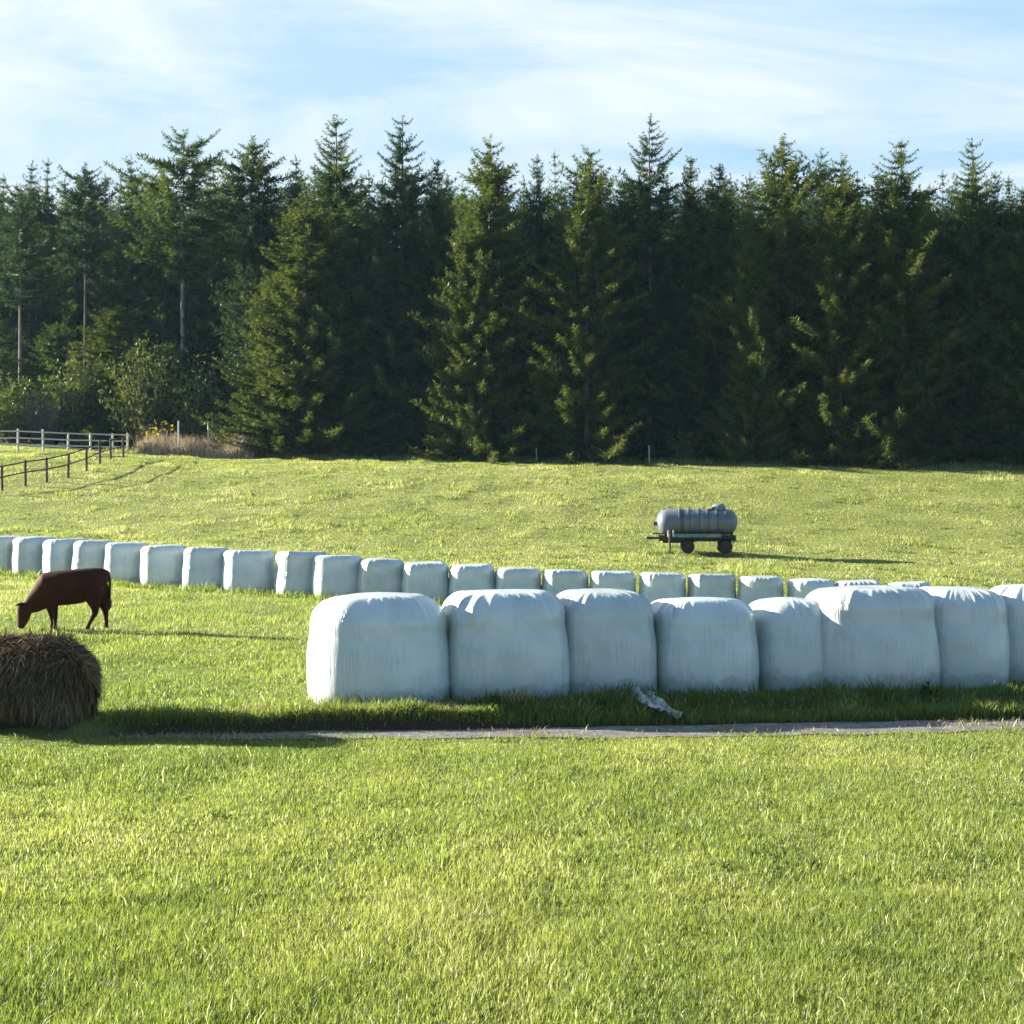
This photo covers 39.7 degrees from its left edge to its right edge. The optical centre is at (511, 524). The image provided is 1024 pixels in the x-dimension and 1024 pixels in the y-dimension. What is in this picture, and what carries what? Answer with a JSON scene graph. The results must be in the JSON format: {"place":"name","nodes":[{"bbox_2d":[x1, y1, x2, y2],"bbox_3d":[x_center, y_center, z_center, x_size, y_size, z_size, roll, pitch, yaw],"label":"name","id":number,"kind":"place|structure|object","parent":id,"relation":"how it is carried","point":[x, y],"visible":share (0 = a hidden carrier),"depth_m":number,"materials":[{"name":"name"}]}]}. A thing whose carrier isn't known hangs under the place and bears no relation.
{"place":"outdoors","nodes":[
{"label":"outdoors","id":0,"kind":"place"},
{"bbox_2d":[0,445,1023,1023],"bbox_3d":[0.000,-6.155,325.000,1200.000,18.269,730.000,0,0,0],"label":"ground","id":1,"kind":"structure","parent":0,"point":[642,543],"depth_m":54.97,"materials":[{"name":"green plant"}]},
{"bbox_2d":[0,536,24,572],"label":"wrapped bale","id":2,"kind":"object","parent":1,"relation":"on","point":[6,547],"visible":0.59,"depth_m":42.21},
{"bbox_2d":[12,536,56,574],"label":"wrapped bale","id":3,"kind":"object","parent":1,"relation":"on","point":[27,552],"visible":0.71,"depth_m":41.45},
{"bbox_2d":[0,618,105,730],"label":"hay bale","id":4,"kind":"object","parent":1,"relation":"on","point":[51,681],"visible":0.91,"depth_m":14.36},
{"bbox_2d":[0,437,123,490],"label":"dark fence","id":5,"kind":"object","parent":1,"relation":"on","point":[46,469],"visible":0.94,"depth_m":93.23,"materials":[{"name":"brown wood"}]},
{"bbox_2d":[15,568,111,629],"bbox_3d":[-7.852,1.304,24.852,1.614,1.077,0.551,0,0,-13],"label":"cow","id":6,"kind":"object","parent":1,"relation":"on","point":[50,592],"visible":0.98,"depth_m":24.69},
{"bbox_2d":[42,538,86,573],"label":"wrapped bale","id":7,"kind":"object","parent":1,"relation":"on","point":[57,554],"visible":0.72,"depth_m":40.76},
{"bbox_2d":[0,429,128,452],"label":"pale fence","id":8,"kind":"object","parent":1,"relation":"on","point":[90,440],"visible":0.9,"depth_m":113.20,"materials":[{"name":"grey wood"}]},
{"bbox_2d":[71,540,113,569],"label":"wrapped bale","id":9,"kind":"object","parent":1,"relation":"on","point":[88,553],"visible":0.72,"depth_m":40.16},
{"bbox_2d":[104,542,148,583],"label":"wrapped bale","id":10,"kind":"object","parent":1,"relation":"on","point":[122,560],"visible":0.74,"depth_m":39.40},
{"bbox_2d":[140,544,185,586],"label":"wrapped bale","id":11,"kind":"object","parent":1,"relation":"on","point":[159,564],"visible":0.83,"depth_m":38.55},
{"bbox_2d":[182,547,228,589],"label":"wrapped bale","id":12,"kind":"object","parent":1,"relation":"on","point":[202,566],"visible":0.79,"depth_m":37.66},
{"bbox_2d":[222,550,274,593],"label":"wrapped bale","id":13,"kind":"object","parent":1,"relation":"on","point":[246,569],"visible":0.91,"depth_m":37.10},
{"bbox_2d":[274,551,325,596],"bbox_3d":[-5.513,1.296,36.955,1.315,1.208,1.199,1,-1,-23],"label":"wrapped bale","id":14,"kind":"object","parent":1,"relation":"on","point":[293,571],"visible":0.78,"depth_m":36.39},
{"bbox_2d":[311,555,361,598],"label":"wrapped bale","id":15,"kind":"object","parent":1,"relation":"on","point":[337,574],"visible":0.88,"depth_m":35.91},
{"bbox_2d":[307,592,449,704],"bbox_3d":[-1.536,1.410,16.244,1.586,1.274,1.370,-1,0,-19],"label":"wrapped bale","id":16,"kind":"object","parent":1,"relation":"on","point":[382,645],"visible":0.99,"depth_m":15.66},
{"bbox_2d":[357,558,403,592],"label":"wrapped bale","id":17,"kind":"object","parent":1,"relation":"on","point":[379,574],"visible":0.84,"depth_m":35.65},
{"bbox_2d":[401,561,448,602],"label":"wrapped bale","id":18,"kind":"object","parent":1,"relation":"on","point":[429,579],"visible":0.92,"depth_m":35.38},
{"bbox_2d":[448,564,494,596],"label":"wrapped bale","id":19,"kind":"object","parent":1,"relation":"on","point":[462,577],"visible":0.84,"depth_m":35.11},
{"bbox_2d":[442,589,569,700],"bbox_3d":[-0.102,1.394,16.572,1.460,1.268,1.292,-1,1,-14],"label":"wrapped bale","id":20,"kind":"object","parent":1,"relation":"on","point":[510,639],"visible":0.92,"depth_m":15.99},
{"bbox_2d":[495,567,540,589],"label":"wrapped bale","id":21,"kind":"object","parent":1,"relation":"on","point":[516,578],"visible":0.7,"depth_m":34.89},
{"bbox_2d":[487,684,551,707],"bbox_3d":[0.060,1.861,15.280,0.771,0.295,0.430,0,0,12],"label":"grass tuft","id":22,"kind":"object","parent":1,"relation":"on","point":[522,697],"visible":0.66,"depth_m":15.24,"materials":[{"name":"plant"}]},
{"bbox_2d":[541,569,588,594],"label":"wrapped bale","id":23,"kind":"object","parent":1,"relation":"on","point":[556,581],"visible":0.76,"depth_m":34.60},
{"bbox_2d":[500,144,659,463],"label":"conifer tree","id":24,"kind":"object","parent":1,"relation":"on","point":[581,214],"visible":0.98,"depth_m":107.28,"materials":[{"name":"green plant"}]},
{"bbox_2d":[556,588,656,696],"bbox_3d":[1.063,1.387,16.955,1.189,1.242,1.259,0,0,-12],"label":"wrapped bale","id":25,"kind":"object","parent":1,"relation":"on","point":[611,635],"visible":0.76,"depth_m":16.38},
{"bbox_2d":[589,570,635,591],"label":"wrapped bale","id":26,"kind":"object","parent":1,"relation":"on","point":[625,580],"visible":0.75,"depth_m":34.33},
{"bbox_2d":[638,572,685,602],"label":"wrapped bale","id":27,"kind":"object","parent":1,"relation":"on","point":[653,586],"visible":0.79,"depth_m":34.05},
{"bbox_2d":[647,503,736,553],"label":"tank trailer","id":28,"kind":"object","parent":1,"relation":"on","point":[687,528],"visible":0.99,"depth_m":65.17,"materials":[{"name":"metal"}]},
{"bbox_2d":[651,597,758,695],"bbox_3d":[2.255,1.449,17.172,1.327,1.146,1.244,0,-1,-15],"label":"wrapped bale","id":29,"kind":"object","parent":1,"relation":"on","point":[706,643],"visible":0.82,"depth_m":16.61},
{"bbox_2d":[687,574,736,598],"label":"wrapped bale","id":30,"kind":"object","parent":1,"relation":"on","point":[713,585],"visible":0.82,"depth_m":33.83},
{"bbox_2d":[737,575,783,604],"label":"wrapped bale","id":31,"kind":"object","parent":1,"relation":"on","point":[751,589],"visible":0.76,"depth_m":33.59},
{"bbox_2d":[749,597,822,690],"bbox_3d":[3.418,1.452,17.578,1.064,1.101,1.260,0,-1,-8],"label":"wrapped bale","id":32,"kind":"object","parent":1,"relation":"on","point":[789,633],"visible":0.76,"depth_m":16.98},
{"bbox_2d":[786,578,835,597],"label":"wrapped bale","id":33,"kind":"object","parent":1,"relation":"on","point":[801,587],"visible":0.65,"depth_m":33.38},
{"bbox_2d":[806,585,939,691],"bbox_3d":[4.395,1.378,17.529,1.576,1.240,1.376,-1,-1,-6],"label":"wrapped bale","id":34,"kind":"object","parent":1,"relation":"on","point":[884,634],"visible":0.84,"depth_m":16.90},
{"bbox_2d":[920,586,1008,688],"bbox_3d":[5.625,1.407,17.896,1.133,1.244,1.289,1,0,0],"label":"wrapped bale","id":35,"kind":"object","parent":1,"relation":"on","point":[972,631],"visible":0.77,"depth_m":17.29},
{"bbox_2d":[990,584,1023,683],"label":"wrapped bale","id":36,"kind":"object","parent":1,"relation":"on","point":[1011,596],"visible":0.52,"depth_m":17.85},
{"bbox_2d":[0,441,1023,466],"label":"forest floor","id":37,"kind":"structure","parent":0,"point":[93,448],"depth_m":121.75,"materials":[{"name":"green plant"}]},
{"bbox_2d":[0,178,38,388],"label":"conifer tree","id":38,"kind":"object","parent":37,"relation":"on","point":[3,324],"visible":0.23,"depth_m":140.16,"materials":[{"name":"green plant"}]},
{"bbox_2d":[0,347,39,441],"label":"conifer tree","id":39,"kind":"object","parent":37,"relation":"on","point":[5,363],"visible":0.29,"depth_m":130.33,"materials":[{"name":"green plant"}]},
{"bbox_2d":[0,371,46,442],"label":"bush","id":40,"kind":"object","parent":37,"relation":"on","point":[8,417],"visible":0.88,"depth_m":126.21,"materials":[{"name":"green plant"}]},
{"bbox_2d":[0,179,78,390],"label":"conifer tree","id":41,"kind":"object","parent":37,"relation":"on","point":[33,253],"visible":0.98,"depth_m":131.85,"materials":[{"name":"green plant"}]},
{"bbox_2d":[0,160,79,441],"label":"conifer tree","id":42,"kind":"object","parent":37,"relation":"on","point":[32,195],"visible":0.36,"depth_m":141.16,"materials":[{"name":"green plant"}]},
{"bbox_2d":[15,386,76,444],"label":"bare shrub","id":43,"kind":"object","parent":37,"relation":"on","point":[41,424],"visible":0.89,"depth_m":124.91,"materials":[{"name":"grey plant"}]},
{"bbox_2d":[9,158,91,442],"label":"conifer tree","id":44,"kind":"object","parent":37,"relation":"on","point":[62,305],"visible":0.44,"depth_m":142.16,"materials":[{"name":"green plant"}]},
{"bbox_2d":[13,321,93,444],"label":"conifer tree","id":45,"kind":"object","parent":37,"relation":"on","point":[52,344],"visible":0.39,"depth_m":130.79,"materials":[{"name":"green plant"}]},
{"bbox_2d":[38,202,104,401],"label":"conifer tree","id":46,"kind":"object","parent":37,"relation":"on","point":[73,314],"visible":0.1,"depth_m":149.99,"materials":[{"name":"green plant"}]},
{"bbox_2d":[31,340,121,445],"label":"bush","id":47,"kind":"object","parent":37,"relation":"on","point":[78,396],"visible":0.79,"depth_m":125.59,"materials":[{"name":"green plant"}]},
{"bbox_2d":[41,162,120,377],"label":"conifer tree","id":48,"kind":"object","parent":37,"relation":"on","point":[80,211],"visible":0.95,"depth_m":132.86,"materials":[{"name":"green plant"}]},
{"bbox_2d":[74,201,111,442],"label":"conifer tree","id":49,"kind":"object","parent":37,"relation":"on","point":[92,277],"visible":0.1,"depth_m":150.88,"materials":[{"name":"green plant"}]},
{"bbox_2d":[16,305,182,447],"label":"conifer tree","id":50,"kind":"object","parent":37,"relation":"on","point":[117,328],"visible":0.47,"depth_m":126.25,"materials":[{"name":"green plant"}]},
{"bbox_2d":[71,206,153,433],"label":"conifer tree","id":51,"kind":"object","parent":37,"relation":"on","point":[101,274],"visible":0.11,"depth_m":148.28,"materials":[{"name":"green plant"}]},
{"bbox_2d":[83,154,177,443],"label":"conifer tree","id":52,"kind":"object","parent":37,"relation":"on","point":[140,302],"visible":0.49,"depth_m":138.46,"materials":[{"name":"green plant"}]},
{"bbox_2d":[98,201,162,421],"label":"conifer tree","id":53,"kind":"object","parent":37,"relation":"on","point":[137,252],"visible":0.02,"depth_m":152.29,"materials":[{"name":"green plant"}]},
{"bbox_2d":[99,330,197,445],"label":"bush","id":54,"kind":"object","parent":37,"relation":"on","point":[142,401],"visible":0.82,"depth_m":121.71,"materials":[{"name":"green plant"}]},
{"bbox_2d":[127,200,179,393],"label":"conifer tree","id":55,"kind":"object","parent":37,"relation":"on","point":[158,288],"visible":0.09,"depth_m":150.42,"materials":[{"name":"green plant"}]},
{"bbox_2d":[126,392,189,439],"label":"shrub","id":56,"kind":"object","parent":37,"relation":"on","point":[166,425],"visible":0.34,"depth_m":121.70,"materials":[{"name":"green plant"}]},
{"bbox_2d":[145,214,193,396],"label":"conifer tree","id":57,"kind":"object","parent":37,"relation":"on","point":[167,311],"visible":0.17,"depth_m":146.88,"materials":[{"name":"green plant"}]},
{"bbox_2d":[93,126,247,433],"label":"conifer tree","id":58,"kind":"object","parent":37,"relation":"on","point":[178,258],"visible":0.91,"depth_m":126.72,"materials":[{"name":"green plant"}]},
{"bbox_2d":[153,205,218,389],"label":"conifer tree","id":59,"kind":"object","parent":37,"relation":"on","point":[185,299],"visible":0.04,"depth_m":147.43,"materials":[{"name":"green plant"}]},
{"bbox_2d":[136,292,241,440],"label":"conifer tree","id":60,"kind":"object","parent":37,"relation":"on","point":[203,314],"visible":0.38,"depth_m":127.64,"materials":[{"name":"green plant"}]},
{"bbox_2d":[132,427,256,458],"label":"brambles","id":61,"kind":"object","parent":37,"relation":"on","point":[169,446],"visible":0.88,"depth_m":115.73,"materials":[{"name":"brown plant"}]},
{"bbox_2d":[167,351,235,442],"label":"bush","id":62,"kind":"object","parent":37,"relation":"on","point":[193,398],"visible":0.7,"depth_m":120.20,"materials":[{"name":"green plant"}]},
{"bbox_2d":[175,167,233,397],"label":"conifer tree","id":63,"kind":"object","parent":37,"relation":"on","point":[210,286],"visible":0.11,"depth_m":138.26,"materials":[{"name":"green plant"}]},
{"bbox_2d":[205,199,248,411],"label":"conifer tree","id":64,"kind":"object","parent":37,"relation":"on","point":[221,286],"visible":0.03,"depth_m":133.40,"materials":[{"name":"green plant"}]},
{"bbox_2d":[208,197,277,435],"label":"conifer tree","id":65,"kind":"object","parent":37,"relation":"on","point":[234,308],"visible":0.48,"depth_m":122.20,"materials":[{"name":"green plant"}]},
{"bbox_2d":[179,133,307,318],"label":"conifer tree","id":66,"kind":"object","parent":37,"relation":"on","point":[237,189],"visible":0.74,"depth_m":124.49,"materials":[{"name":"green plant"}]},
{"bbox_2d":[219,186,286,442],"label":"conifer tree","id":67,"kind":"object","parent":37,"relation":"on","point":[266,221],"visible":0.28,"depth_m":123.50,"materials":[{"name":"green plant"}]},
{"bbox_2d":[191,271,337,456],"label":"conifer tree","id":68,"kind":"object","parent":37,"relation":"on","point":[257,382],"visible":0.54,"depth_m":115.60,"materials":[{"name":"green plant"}]},
{"bbox_2d":[256,182,317,438],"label":"conifer tree","id":69,"kind":"object","parent":37,"relation":"on","point":[270,267],"visible":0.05,"depth_m":122.52,"materials":[{"name":"green plant"}]},
{"bbox_2d":[252,155,328,411],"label":"conifer tree","id":70,"kind":"object","parent":37,"relation":"on","point":[294,192],"visible":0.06,"depth_m":122.75,"materials":[{"name":"green plant"}]},
{"bbox_2d":[218,190,389,457],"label":"conifer tree","id":71,"kind":"object","parent":37,"relation":"on","point":[297,233],"visible":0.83,"depth_m":114.25,"materials":[{"name":"green plant"}]},
{"bbox_2d":[261,114,402,456],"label":"conifer tree","id":72,"kind":"object","parent":37,"relation":"on","point":[340,176],"visible":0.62,"depth_m":115.44,"materials":[{"name":"green plant"}]},
{"bbox_2d":[319,231,415,457],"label":"conifer tree","id":73,"kind":"object","parent":37,"relation":"on","point":[369,283],"visible":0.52,"depth_m":116.04,"materials":[{"name":"green plant"}]},
{"bbox_2d":[349,115,455,456],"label":"conifer tree","id":74,"kind":"object","parent":37,"relation":"on","point":[406,203],"visible":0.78,"depth_m":115.06,"materials":[{"name":"green plant"}]},
{"bbox_2d":[355,244,464,457],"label":"conifer tree","id":75,"kind":"object","parent":37,"relation":"on","point":[424,314],"visible":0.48,"depth_m":114.62,"materials":[{"name":"green plant"}]},
{"bbox_2d":[372,158,486,457],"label":"conifer tree","id":76,"kind":"object","parent":37,"relation":"on","point":[434,241],"visible":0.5,"depth_m":114.59,"materials":[{"name":"green plant"}]},
{"bbox_2d":[416,211,520,461],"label":"conifer tree","id":77,"kind":"object","parent":37,"relation":"on","point":[453,431],"visible":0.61,"depth_m":109.58,"materials":[{"name":"green plant"}]},
{"bbox_2d":[406,133,565,463],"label":"conifer tree","id":78,"kind":"object","parent":37,"relation":"on","point":[489,184],"visible":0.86,"depth_m":109.35,"materials":[{"name":"green plant"}]},
{"bbox_2d":[493,154,568,458],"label":"conifer tree","id":79,"kind":"object","parent":37,"relation":"on","point":[534,215],"visible":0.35,"depth_m":113.73,"materials":[{"name":"green plant"}]},
{"bbox_2d":[493,231,568,459],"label":"conifer tree","id":80,"kind":"object","parent":37,"relation":"on","point":[533,408],"visible":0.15,"depth_m":113.34,"materials":[{"name":"green plant"}]},
{"bbox_2d":[539,150,566,321],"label":"conifer tree","id":81,"kind":"object","parent":37,"relation":"on","point":[556,199],"visible":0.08,"depth_m":116.87,"materials":[{"name":"green plant"}]},
{"bbox_2d":[526,204,599,441],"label":"conifer tree","id":82,"kind":"object","parent":37,"relation":"on","point":[571,223],"visible":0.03,"depth_m":114.73,"materials":[{"name":"green plant"}]},
{"bbox_2d":[514,245,621,458],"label":"conifer tree","id":83,"kind":"object","parent":37,"relation":"on","point":[546,434],"visible":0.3,"depth_m":111.73,"materials":[{"name":"green plant"}]},
{"bbox_2d":[572,176,677,459],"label":"conifer tree","id":84,"kind":"object","parent":37,"relation":"on","point":[618,214],"visible":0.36,"depth_m":111.00,"materials":[{"name":"green plant"}]},
{"bbox_2d":[581,113,713,459],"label":"conifer tree","id":85,"kind":"object","parent":37,"relation":"on","point":[638,190],"visible":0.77,"depth_m":109.62,"materials":[{"name":"green plant"}]},
{"bbox_2d":[620,155,744,461],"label":"conifer tree","id":86,"kind":"object","parent":37,"relation":"on","point":[690,227],"visible":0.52,"depth_m":109.81,"materials":[{"name":"green plant"}]},
{"bbox_2d":[666,414,703,460],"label":"shrub","id":87,"kind":"object","parent":37,"relation":"on","point":[675,448],"visible":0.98,"depth_m":106.34,"materials":[{"name":"green plant"}]},
{"bbox_2d":[667,163,783,460],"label":"conifer tree","id":88,"kind":"object","parent":37,"relation":"on","point":[717,352],"visible":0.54,"depth_m":108.91,"materials":[{"name":"green plant"}]},
{"bbox_2d":[695,228,811,464],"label":"conifer tree","id":89,"kind":"object","parent":37,"relation":"on","point":[753,325],"visible":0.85,"depth_m":104.09,"materials":[{"name":"green plant"}]},
{"bbox_2d":[687,133,886,465],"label":"conifer tree","id":90,"kind":"object","parent":37,"relation":"on","point":[773,192],"visible":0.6,"depth_m":105.14,"materials":[{"name":"green plant"}]},
{"bbox_2d":[777,236,854,461],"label":"conifer tree","id":91,"kind":"object","parent":37,"relation":"on","point":[805,266],"visible":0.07,"depth_m":107.83,"materials":[{"name":"green plant"}]},
{"bbox_2d":[786,148,850,451],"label":"conifer tree","id":92,"kind":"object","parent":37,"relation":"on","point":[813,213],"visible":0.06,"depth_m":110.29,"materials":[{"name":"green plant"}]},
{"bbox_2d":[774,153,917,468],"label":"conifer tree","id":93,"kind":"object","parent":37,"relation":"on","point":[849,377],"visible":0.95,"depth_m":102.46,"materials":[{"name":"green plant"}]},
{"bbox_2d":[834,215,919,462],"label":"conifer tree","id":94,"kind":"object","parent":37,"relation":"on","point":[871,241],"visible":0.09,"depth_m":105.80,"materials":[{"name":"green plant"}]},
{"bbox_2d":[790,140,995,468],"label":"conifer tree","id":95,"kind":"object","parent":37,"relation":"on","point":[907,270],"visible":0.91,"depth_m":102.04,"materials":[{"name":"green plant"}]},
{"bbox_2d":[893,184,965,460],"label":"conifer tree","id":96,"kind":"object","parent":37,"relation":"on","point":[936,252],"visible":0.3,"depth_m":104.82,"materials":[{"name":"green plant"}]},
{"bbox_2d":[909,212,995,463],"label":"conifer tree","id":97,"kind":"object","parent":37,"relation":"on","point":[949,405],"visible":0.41,"depth_m":104.20,"materials":[{"name":"green plant"}]},
{"bbox_2d":[933,177,973,449],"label":"conifer tree","id":98,"kind":"object","parent":37,"relation":"on","point":[948,201],"visible":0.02,"depth_m":113.99,"materials":[{"name":"green plant"}]},
{"bbox_2d":[919,138,1023,462],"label":"conifer tree","id":99,"kind":"object","parent":37,"relation":"on","point":[967,210],"visible":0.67,"depth_m":103.43,"materials":[{"name":"green plant"}]},
{"bbox_2d":[939,170,1023,464],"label":"conifer tree","id":100,"kind":"object","parent":37,"relation":"on","point":[982,342],"visible":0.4,"depth_m":103.37,"materials":[{"name":"green plant"}]},
{"bbox_2d":[945,187,1023,466],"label":"conifer tree","id":101,"kind":"object","parent":37,"relation":"on","point":[1009,375],"visible":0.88,"depth_m":101.73,"materials":[{"name":"green plant"}]},
{"bbox_2d":[0,0,1023,290],"label":"sky","id":102,"kind":"structure","parent":0,"point":[92,82],"materials":[{"name":"blue"}]},
{"bbox_2d":[123,719,1023,738],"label":"track","id":103,"kind":"structure","parent":0,"point":[788,728],"depth_m":14.71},
{"bbox_2d":[30,695,1023,742],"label":"grass","id":104,"kind":"structure","parent":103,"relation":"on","point":[158,735],"depth_m":14.62,"materials":[{"name":"green plant"}]},
{"bbox_2d":[629,686,684,718],"bbox_3d":[1.542,1.952,15.598,0.379,0.260,1.099,0,0,-25],"label":"torn film","id":105,"kind":"object","parent":104,"relation":"on","point":[655,703],"visible":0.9,"depth_m":15.43,"materials":[{"name":"white plastic"}]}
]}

